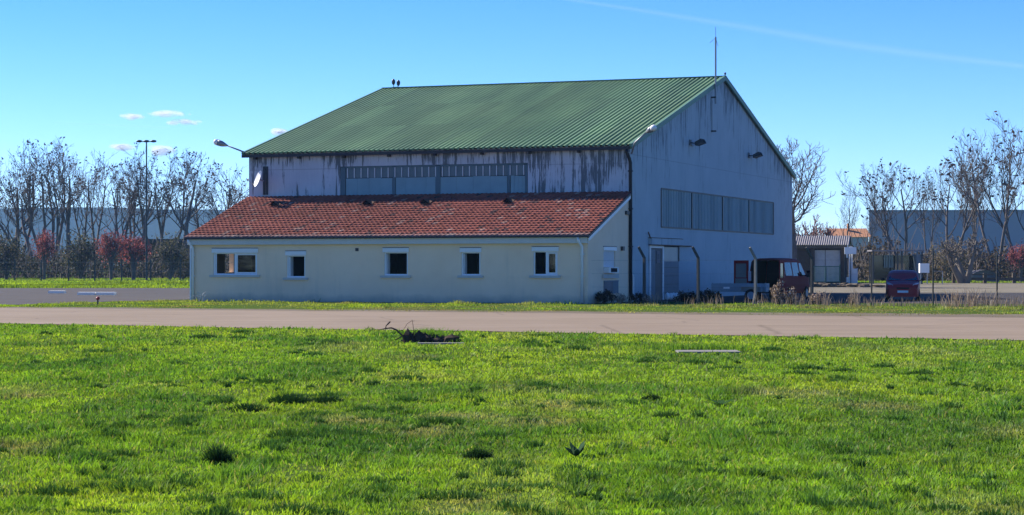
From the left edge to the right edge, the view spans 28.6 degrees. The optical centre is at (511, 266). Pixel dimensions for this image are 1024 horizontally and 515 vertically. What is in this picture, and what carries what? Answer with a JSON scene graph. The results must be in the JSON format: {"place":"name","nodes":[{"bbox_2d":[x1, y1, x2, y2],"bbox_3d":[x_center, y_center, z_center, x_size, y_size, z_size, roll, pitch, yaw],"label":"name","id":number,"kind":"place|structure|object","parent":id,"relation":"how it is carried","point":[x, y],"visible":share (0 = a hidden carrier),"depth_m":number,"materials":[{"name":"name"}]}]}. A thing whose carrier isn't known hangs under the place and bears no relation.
{"place":"outdoors","nodes":[
{"label":"outdoors","id":0,"kind":"place"},
{"bbox_2d":[0,207,224,267],"bbox_3d":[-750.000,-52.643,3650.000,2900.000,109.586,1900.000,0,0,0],"label":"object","id":1,"kind":"structure","parent":0,"point":[171,227],"depth_m":3253.40,"materials":[{"name":"metal"}]},
{"bbox_2d":[135,239,189,276],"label":"long low shed","id":2,"kind":"structure","parent":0,"point":[155,244],"depth_m":345.00,"materials":[{"name":"metal"}]},
{"bbox_2d":[0,268,1023,514],"bbox_3d":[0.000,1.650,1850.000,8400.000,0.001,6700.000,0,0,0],"label":"ground","id":3,"kind":"structure","parent":0,"point":[574,390],"depth_m":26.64,"materials":[{"name":"green plant"}]},
{"bbox_2d":[0,229,29,279],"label":"shrub","id":4,"kind":"object","parent":3,"relation":"on","point":[6,254],"visible":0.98,"depth_m":249.74,"materials":[{"name":"green plant"}]},
{"bbox_2d":[0,146,48,273],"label":"bare tree","id":5,"kind":"object","parent":3,"relation":"on","point":[16,216],"visible":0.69,"depth_m":325.91,"materials":[{"name":"brown plant"}]},
{"bbox_2d":[0,175,50,276],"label":"bare tree","id":6,"kind":"object","parent":3,"relation":"on","point":[34,215],"visible":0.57,"depth_m":326.44,"materials":[{"name":"brown plant"}]},
{"bbox_2d":[0,141,81,276],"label":"bare tree","id":7,"kind":"object","parent":3,"relation":"on","point":[24,210],"visible":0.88,"depth_m":315.19,"materials":[{"name":"brown plant"}]},
{"bbox_2d":[3,135,81,276],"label":"bare tree","id":8,"kind":"object","parent":3,"relation":"on","point":[58,231],"visible":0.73,"depth_m":322.07,"materials":[{"name":"brown plant"}]},
{"bbox_2d":[26,226,58,278],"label":"plum tree","id":9,"kind":"object","parent":3,"relation":"on","point":[44,252],"visible":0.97,"depth_m":245.80,"materials":[{"name":"red plant"}]},
{"bbox_2d":[38,158,114,242],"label":"bare tree","id":10,"kind":"object","parent":3,"relation":"on","point":[86,200],"visible":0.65,"depth_m":327.01,"materials":[{"name":"brown plant"}]},
{"bbox_2d":[40,148,113,277],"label":"bare tree","id":11,"kind":"object","parent":3,"relation":"on","point":[68,213],"visible":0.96,"depth_m":314.73,"materials":[{"name":"brown plant"}]},
{"bbox_2d":[57,227,101,278],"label":"shrub","id":12,"kind":"object","parent":3,"relation":"on","point":[79,260],"visible":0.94,"depth_m":253.79,"materials":[{"name":"green plant"}]},
{"bbox_2d":[57,147,124,273],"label":"bare tree","id":13,"kind":"object","parent":3,"relation":"on","point":[98,199],"visible":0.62,"depth_m":336.95,"materials":[{"name":"brown plant"}]},
{"bbox_2d":[0,288,189,304],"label":"apron","id":14,"kind":"object","parent":3,"relation":"on","point":[16,296],"visible":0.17,"depth_m":115.60,"materials":[{"name":"asphalt"}]},
{"bbox_2d":[77,292,115,294],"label":"marker slab","id":15,"kind":"structure","parent":14,"relation":"on","point":[96,293],"depth_m":117.86,"materials":[{"name":"white paint"}]},
{"bbox_2d":[14,260,180,280],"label":"boundary fence","id":16,"kind":"object","parent":3,"relation":"on","point":[94,270],"visible":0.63,"depth_m":227.92,"materials":[{"name":"concrete"}]},
{"bbox_2d":[90,223,129,279],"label":"plum tree","id":17,"kind":"object","parent":3,"relation":"on","point":[111,249],"visible":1,"depth_m":245.82,"materials":[{"name":"red plant"}]},
{"bbox_2d":[0,233,228,278],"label":"hedge","id":18,"kind":"object","parent":3,"relation":"on","point":[30,269],"visible":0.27,"depth_m":278.01,"materials":[{"name":"brown plant"}]},
{"bbox_2d":[82,164,168,275],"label":"bare tree","id":19,"kind":"object","parent":3,"relation":"on","point":[119,200],"visible":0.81,"depth_m":322.10,"materials":[{"name":"brown plant"}]},
{"bbox_2d":[90,153,176,270],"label":"bare tree","id":20,"kind":"object","parent":3,"relation":"on","point":[129,226],"visible":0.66,"depth_m":327.82,"materials":[{"name":"brown plant"}]},
{"bbox_2d":[114,229,156,279],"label":"plum tree","id":21,"kind":"object","parent":3,"relation":"on","point":[132,260],"visible":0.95,"depth_m":247.94,"materials":[{"name":"red plant"}]},
{"bbox_2d":[136,140,155,279],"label":"floodlight mast","id":22,"kind":"object","parent":3,"relation":"on","point":[146,141],"visible":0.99,"depth_m":239.91,"materials":[{"name":"metal"}]},
{"bbox_2d":[123,163,173,276],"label":"bare tree","id":23,"kind":"object","parent":3,"relation":"on","point":[149,207],"visible":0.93,"depth_m":317.37,"materials":[{"name":"brown plant"}]},
{"bbox_2d":[121,142,212,271],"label":"bare tree","id":24,"kind":"object","parent":3,"relation":"on","point":[161,228],"visible":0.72,"depth_m":325.56,"materials":[{"name":"brown plant"}]},
{"bbox_2d":[151,230,189,278],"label":"shrub","id":25,"kind":"object","parent":3,"relation":"on","point":[173,257],"visible":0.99,"depth_m":249.54,"materials":[{"name":"green plant"}]},
{"bbox_2d":[174,249,189,278],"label":"shrub","id":26,"kind":"object","parent":3,"relation":"on","point":[185,274],"visible":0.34,"depth_m":255.45,"materials":[{"name":"green plant"}]},
{"bbox_2d":[136,147,248,233],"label":"bare tree","id":27,"kind":"object","parent":3,"relation":"on","point":[176,209],"visible":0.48,"depth_m":326.62,"materials":[{"name":"brown plant"}]},
{"bbox_2d":[164,148,224,248],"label":"bare tree","id":28,"kind":"object","parent":3,"relation":"on","point":[189,216],"visible":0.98,"depth_m":315.78,"materials":[{"name":"brown plant"}]},
{"bbox_2d":[190,292,210,301],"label":"dead weed","id":29,"kind":"object","parent":3,"relation":"on","point":[201,297],"visible":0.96,"depth_m":95.59,"materials":[{"name":"plant"}]},
{"bbox_2d":[187,164,242,226],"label":"bare tree","id":30,"kind":"object","parent":3,"relation":"on","point":[211,204],"visible":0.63,"depth_m":330.48,"materials":[{"name":"brown plant"}]},
{"bbox_2d":[197,440,237,464],"bbox_3d":[-2.480,1.550,16.852,0.367,0.211,0.302,0,0,0],"label":"grass tuft","id":31,"kind":"object","parent":3,"relation":"on","point":[217,454],"visible":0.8,"depth_m":16.81,"materials":[{"name":"plant"}]},
{"bbox_2d":[200,161,248,255],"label":"bare tree","id":32,"kind":"object","parent":3,"relation":"on","point":[229,197],"visible":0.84,"depth_m":320.58,"materials":[{"name":"brown plant"}]},
{"bbox_2d":[227,402,274,411],"bbox_3d":[-3.014,1.598,23.051,0.590,0.114,0.431,0,0,0],"label":"grass tuft","id":33,"kind":"object","parent":3,"relation":"on","point":[255,407],"visible":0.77,"depth_m":22.97,"materials":[{"name":"plant"}]},
{"bbox_2d":[264,391,314,404],"bbox_3d":[-2.669,1.571,24.207,0.668,0.167,0.502,0,0,0],"label":"grass tuft","id":34,"kind":"object","parent":3,"relation":"on","point":[286,398],"visible":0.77,"depth_m":24.13,"materials":[{"name":"plant"}]},
{"bbox_2d":[312,395,346,403],"bbox_3d":[-2.263,1.599,24.396,0.538,0.112,0.396,0,0,0],"label":"grass tuft","id":35,"kind":"object","parent":3,"relation":"on","point":[325,399],"visible":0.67,"depth_m":24.32,"materials":[{"name":"plant"}]},
{"bbox_2d":[184,191,630,303],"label":"annex building","id":36,"kind":"structure","parent":3,"relation":"on","point":[535,247],"depth_m":94.59,"materials":[{"name":"beige paint"}]},
{"bbox_2d":[209,248,259,276],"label":"window","id":37,"kind":"structure","parent":36,"relation":"in","point":[236,251],"depth_m":96.62,"materials":[{"name":"paint"}]},
{"bbox_2d":[283,251,307,279],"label":"window","id":38,"kind":"structure","parent":36,"relation":"in","point":[290,276],"depth_m":95.52,"materials":[{"name":"paint"}]},
{"bbox_2d":[380,247,410,277],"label":"window","id":39,"kind":"structure","parent":36,"relation":"in","point":[384,249],"depth_m":93.64,"materials":[{"name":"paint"}]},
{"bbox_2d":[457,247,483,277],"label":"window","id":40,"kind":"structure","parent":36,"relation":"in","point":[462,249],"depth_m":92.28,"materials":[{"name":"white plastic"}]},
{"bbox_2d":[529,246,560,277],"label":"window","id":41,"kind":"structure","parent":36,"relation":"in","point":[548,249],"depth_m":90.94,"materials":[{"name":"paint"}]},
{"bbox_2d":[602,246,618,277],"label":"window","id":42,"kind":"structure","parent":36,"relation":"in","point":[608,250],"depth_m":93.12,"materials":[{"name":"white plastic"}]},
{"bbox_2d":[402,328,460,342],"bbox_3d":[-1.742,1.584,43.732,1.294,0.532,0.548,0,0,0],"label":"soil heap","id":43,"kind":"object","parent":3,"relation":"on","point":[419,336],"visible":0.62,"depth_m":43.54,"materials":[{"name":"soil"}]},
{"bbox_2d":[378,321,413,340],"bbox_3d":[-2.519,1.376,43.700,0.806,0.475,0.050,0,0,0],"label":"dead branch","id":44,"kind":"object","parent":43,"relation":"on","point":[401,334],"visible":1,"depth_m":43.69,"materials":[{"name":"brown wood"}]},
{"bbox_2d":[418,342,463,343],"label":"concrete slab","id":45,"kind":"structure","parent":3,"relation":"on","point":[439,342],"depth_m":43.14,"materials":[{"name":"concrete"}]},
{"bbox_2d":[462,446,493,459],"bbox_3d":[-0.292,1.593,17.278,0.307,0.124,0.249,0,0,0],"label":"grass tuft","id":46,"kind":"object","parent":3,"relation":"on","point":[475,453],"visible":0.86,"depth_m":17.23,"materials":[{"name":"plant"}]},
{"bbox_2d":[0,298,1023,316],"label":"verge grass","id":47,"kind":"structure","parent":3,"relation":"on","point":[349,305],"depth_m":83.10,"materials":[{"name":"plant"}]},
{"bbox_2d":[241,75,795,301],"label":"hangar","id":48,"kind":"structure","parent":3,"relation":"on","point":[720,201],"depth_m":104.22,"materials":[{"name":"white paint"}]},
{"bbox_2d":[213,139,247,154],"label":"arm lamp","id":49,"kind":"object","parent":48,"relation":"attached to","point":[217,142],"visible":1,"depth_m":103.12,"materials":[{"name":"grey metal"}]},
{"bbox_2d":[247,171,263,186],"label":"satellite dish","id":50,"kind":"object","parent":48,"relation":"attached to","point":[257,178],"visible":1,"depth_m":102.39,"materials":[{"name":"white paint"}]},
{"bbox_2d":[340,163,527,195],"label":"window","id":51,"kind":"structure","parent":48,"relation":"in","point":[500,177],"depth_m":99.64,"materials":[{"name":"grey glass"}]},
{"bbox_2d":[631,125,656,153],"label":"arm lamp","id":52,"kind":"object","parent":48,"relation":"attached to","point":[651,128],"visible":1,"depth_m":94.77,"materials":[{"name":"grey metal"}]},
{"bbox_2d":[649,245,663,299],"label":"door","id":53,"kind":"structure","parent":48,"relation":"in","point":[656,253],"depth_m":100.10,"materials":[{"name":"white metal"}]},
{"bbox_2d":[664,246,679,299],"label":"door","id":54,"kind":"structure","parent":48,"relation":"in","point":[671,254],"depth_m":102.50,"materials":[{"name":"metal"}]},
{"bbox_2d":[689,139,705,145],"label":"floodlight","id":55,"kind":"object","parent":48,"relation":"attached to","point":[699,142],"visible":1,"depth_m":105.65,"materials":[{"name":"metal"}]},
{"bbox_2d":[710,27,717,131],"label":"antenna mast","id":56,"kind":"object","parent":48,"relation":"attached to","point":[716,44],"visible":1,"depth_m":109.61,"materials":[{"name":"grey metal"}]},
{"bbox_2d":[661,188,773,234],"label":"window","id":57,"kind":"structure","parent":48,"relation":"in","point":[680,209],"depth_m":110.48,"materials":[{"name":"glass"}]},
{"bbox_2d":[748,152,762,157],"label":"floodlight","id":58,"kind":"object","parent":48,"relation":"attached to","point":[757,154],"visible":1,"depth_m":117.31,"materials":[{"name":"metal"}]},
{"bbox_2d":[565,441,584,456],"bbox_3d":[0.537,1.569,17.373,0.181,0.143,0.195,0,0,0],"label":"broadleaf weed","id":59,"kind":"object","parent":3,"relation":"on","point":[574,450],"visible":1,"depth_m":17.34,"materials":[{"name":"green plant"}]},
{"bbox_2d":[595,289,616,302],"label":"bush","id":60,"kind":"object","parent":3,"relation":"on","point":[602,296],"visible":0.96,"depth_m":90.95,"materials":[{"name":"green plant"}]},
{"bbox_2d":[612,293,625,302],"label":"dried plant","id":61,"kind":"object","parent":3,"relation":"on","point":[623,297],"visible":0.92,"depth_m":89.86,"materials":[{"name":"brown plant"}]},
{"bbox_2d":[627,292,647,302],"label":"bush","id":62,"kind":"object","parent":3,"relation":"on","point":[639,296],"visible":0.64,"depth_m":92.40,"materials":[{"name":"green plant"}]},
{"bbox_2d":[642,294,652,303],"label":"dried plant","id":63,"kind":"object","parent":3,"relation":"on","point":[645,298],"visible":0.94,"depth_m":89.35,"materials":[{"name":"brown plant"}]},
{"bbox_2d":[640,394,663,400],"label":"grass tuft","id":64,"kind":"object","parent":3,"relation":"on","point":[654,397],"visible":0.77,"depth_m":24.84,"materials":[{"name":"plant"}]},
{"bbox_2d":[673,289,701,302],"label":"bush","id":65,"kind":"object","parent":3,"relation":"on","point":[683,295],"visible":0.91,"depth_m":91.51,"materials":[{"name":"green plant"}]},
{"bbox_2d":[675,350,740,352],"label":"concrete slab","id":66,"kind":"structure","parent":3,"relation":"on","point":[707,351],"depth_m":38.54,"materials":[{"name":"concrete"}]},
{"bbox_2d":[700,288,721,302],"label":"bush","id":67,"kind":"object","parent":3,"relation":"on","point":[707,294],"visible":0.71,"depth_m":91.05,"materials":[{"name":"green plant"}]},
{"bbox_2d":[707,398,735,404],"bbox_3d":[2.466,1.591,23.828,0.378,0.097,0.418,0,0,-37],"label":"broadleaf weed","id":68,"kind":"object","parent":3,"relation":"on","point":[721,401],"visible":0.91,"depth_m":23.79,"materials":[{"name":"green plant"}]},
{"bbox_2d":[770,278,784,304],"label":"dried plant","id":69,"kind":"object","parent":3,"relation":"on","point":[775,292],"visible":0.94,"depth_m":87.27,"materials":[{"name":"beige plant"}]},
{"bbox_2d":[783,286,797,304],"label":"dried plant","id":70,"kind":"object","parent":3,"relation":"on","point":[789,297],"visible":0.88,"depth_m":86.98,"materials":[{"name":"brown plant"}]},
{"bbox_2d":[623,246,997,305],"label":"wire fence","id":71,"kind":"object","parent":3,"relation":"on","point":[755,272],"visible":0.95,"depth_m":88.05,"materials":[{"name":"concrete"}]},
{"bbox_2d":[795,214,835,245],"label":"budding bush","id":72,"kind":"object","parent":3,"relation":"on","point":[822,232],"visible":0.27,"depth_m":245.01,"materials":[{"name":"plant"}]},
{"bbox_2d":[607,286,1023,306],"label":"weeds","id":73,"kind":"object","parent":3,"relation":"on","point":[957,300],"visible":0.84,"depth_m":84.78,"materials":[{"name":"plant"}]},
{"bbox_2d":[808,291,826,304],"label":"dried plant","id":74,"kind":"object","parent":3,"relation":"on","point":[815,298],"visible":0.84,"depth_m":86.64,"materials":[{"name":"brown plant"}]},
{"bbox_2d":[652,283,1023,303],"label":"yard","id":75,"kind":"structure","parent":3,"relation":"on","point":[1002,287],"depth_m":153.47,"materials":[{"name":"concrete"}]},
{"bbox_2d":[776,135,835,258],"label":"bare tree","id":76,"kind":"object","parent":75,"relation":"on","point":[794,221],"visible":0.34,"depth_m":166.15,"materials":[{"name":"brown plant"}]},
{"bbox_2d":[796,235,851,282],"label":"shed","id":77,"kind":"structure","parent":75,"relation":"on","point":[826,255],"depth_m":204.41,"materials":[{"name":"grey metal"}]},
{"bbox_2d":[815,250,824,280],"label":"door","id":78,"kind":"structure","parent":77,"relation":"in","point":[819,254],"depth_m":204.39,"materials":[{"name":"metal"}]},
{"bbox_2d":[826,250,839,280],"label":"door","id":79,"kind":"structure","parent":77,"relation":"in","point":[832,256],"depth_m":204.14,"materials":[{"name":"metal"}]},
{"bbox_2d":[814,264,839,282],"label":"green gate","id":80,"kind":"structure","parent":75,"relation":"on","point":[825,281],"depth_m":198.98,"materials":[{"name":"metal"}]},
{"bbox_2d":[809,282,884,286],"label":"rubble mound","id":81,"kind":"object","parent":75,"relation":"on","point":[845,284],"visible":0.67,"depth_m":164.03,"materials":[{"name":"brown stone"}]},
{"bbox_2d":[844,247,855,282],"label":"notice board","id":82,"kind":"object","parent":75,"relation":"on","point":[850,250],"visible":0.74,"depth_m":202.46,"materials":[{"name":"white paint"}]},
{"bbox_2d":[849,254,857,282],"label":"utility cabinet","id":83,"kind":"object","parent":75,"relation":"on","point":[854,275],"visible":0.82,"depth_m":202.70,"materials":[{"name":"metal"}]},
{"bbox_2d":[867,250,923,283],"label":"glazed shelter","id":84,"kind":"object","parent":75,"relation":"on","point":[883,266],"visible":0.85,"depth_m":197.95,"materials":[{"name":"glass"}]},
{"bbox_2d":[919,263,928,283],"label":"meter box","id":85,"kind":"object","parent":75,"relation":"on","point":[923,267],"visible":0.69,"depth_m":191.70,"materials":[{"name":"white paint"}]},
{"bbox_2d":[941,233,989,282],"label":"pollard tree","id":86,"kind":"object","parent":75,"relation":"on","point":[951,255],"visible":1,"depth_m":202.45,"materials":[{"name":"brown plant"}]},
{"bbox_2d":[952,273,1023,282],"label":"rail barrier","id":87,"kind":"object","parent":75,"relation":"on","point":[985,278],"visible":0.69,"depth_m":204.76,"materials":[{"name":"grey metal"}]},
{"bbox_2d":[656,293,1023,303],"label":"car park","id":88,"kind":"structure","parent":3,"relation":"on","point":[879,296],"depth_m":107.75,"materials":[{"name":"asphalt"}]},
{"bbox_2d":[695,283,768,300],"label":"utility trailer","id":89,"kind":"object","parent":88,"relation":"on","point":[761,287],"visible":0.81,"depth_m":95.88,"materials":[{"name":"metal"}]},
{"bbox_2d":[734,258,809,299],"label":"parked van","id":90,"kind":"object","parent":88,"relation":"on","point":[790,272],"visible":0.64,"depth_m":101.73,"materials":[{"name":"red paint"}]},
{"bbox_2d":[881,270,924,299],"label":"parked car","id":91,"kind":"object","parent":88,"relation":"on","point":[903,283],"visible":0.98,"depth_m":98.02,"materials":[{"name":"red paint"}]},
{"bbox_2d":[835,180,860,236],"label":"bare tree","id":92,"kind":"object","parent":3,"relation":"on","point":[853,221],"visible":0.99,"depth_m":228.82,"materials":[{"name":"brown plant"}]},
{"bbox_2d":[862,200,880,278],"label":"bare tree","id":93,"kind":"object","parent":3,"relation":"on","point":[870,232],"visible":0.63,"depth_m":249.07,"materials":[{"name":"brown plant"}]},
{"bbox_2d":[836,157,937,254],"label":"bare tree","id":94,"kind":"object","parent":3,"relation":"on","point":[891,185],"visible":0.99,"depth_m":225.47,"materials":[{"name":"brown plant"}]},
{"bbox_2d":[796,223,1023,280],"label":"thicket","id":95,"kind":"object","parent":3,"relation":"on","point":[861,260],"visible":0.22,"depth_m":224.01,"materials":[{"name":"brown plant"}]},
{"bbox_2d":[911,166,947,261],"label":"bare tree","id":96,"kind":"object","parent":3,"relation":"on","point":[932,219],"visible":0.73,"depth_m":238.93,"materials":[{"name":"brown plant"}]},
{"bbox_2d":[924,230,986,280],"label":"yellowish bush","id":97,"kind":"object","parent":3,"relation":"on","point":[946,267],"visible":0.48,"depth_m":214.00,"materials":[{"name":"brown plant"}]},
{"bbox_2d":[921,145,1008,244],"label":"bare tree","id":98,"kind":"object","parent":3,"relation":"on","point":[967,226],"visible":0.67,"depth_m":231.22,"materials":[{"name":"brown plant"}]},
{"bbox_2d":[949,146,995,242],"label":"bare tree","id":99,"kind":"object","parent":3,"relation":"on","point":[973,226],"visible":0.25,"depth_m":237.20,"materials":[{"name":"brown plant"}]},
{"bbox_2d":[939,111,1023,277],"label":"bare tree","id":100,"kind":"object","parent":3,"relation":"on","point":[1009,188],"visible":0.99,"depth_m":222.05,"materials":[{"name":"brown plant"}]},
{"bbox_2d":[971,270,999,281],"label":"parked car","id":101,"kind":"object","parent":3,"relation":"on","point":[982,272],"visible":0.52,"depth_m":212.00,"materials":[{"name":"metal"}]},
{"bbox_2d":[956,138,1023,280],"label":"bare tree","id":102,"kind":"object","parent":3,"relation":"on","point":[996,200],"visible":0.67,"depth_m":229.15,"materials":[{"name":"brown plant"}]},
{"bbox_2d":[1002,238,1023,281],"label":"red bush","id":103,"kind":"object","parent":3,"relation":"on","point":[1015,256],"visible":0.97,"depth_m":213.83,"materials":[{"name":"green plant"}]},
{"bbox_2d":[0,308,1023,339],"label":"road","id":104,"kind":"structure","parent":0,"point":[990,328],"depth_m":60.14,"materials":[{"name":"grey asphalt"}]},
{"bbox_2d":[0,277,1023,287],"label":"lawn","id":105,"kind":"structure","parent":0,"point":[61,282],"depth_m":202.22,"materials":[{"name":"green plant"}]},
{"bbox_2d":[0,307,1023,317],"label":"shoulder","id":106,"kind":"object","parent":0,"point":[885,314],"visible":0.74,"depth_m":71.09},
{"bbox_2d":[0,0,1023,245],"label":"sky","id":107,"kind":"structure","parent":0,"point":[868,81],"materials":[{"name":"blue"}]},
{"bbox_2d":[396,326,766,351],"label":"tall grass","id":108,"kind":"structure","parent":0,"point":[698,346],"depth_m":39.54,"materials":[{"name":"plant"}]},
{"bbox_2d":[829,224,870,262],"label":"tiled house","id":109,"kind":"structure","parent":0,"point":[854,238],"depth_m":300.86,"materials":[{"name":"tile"}]},
{"bbox_2d":[869,210,1023,274],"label":"warehouse","id":110,"kind":"structure","parent":0,"point":[992,230],"depth_m":349.31,"materials":[{"name":"grey metal"}]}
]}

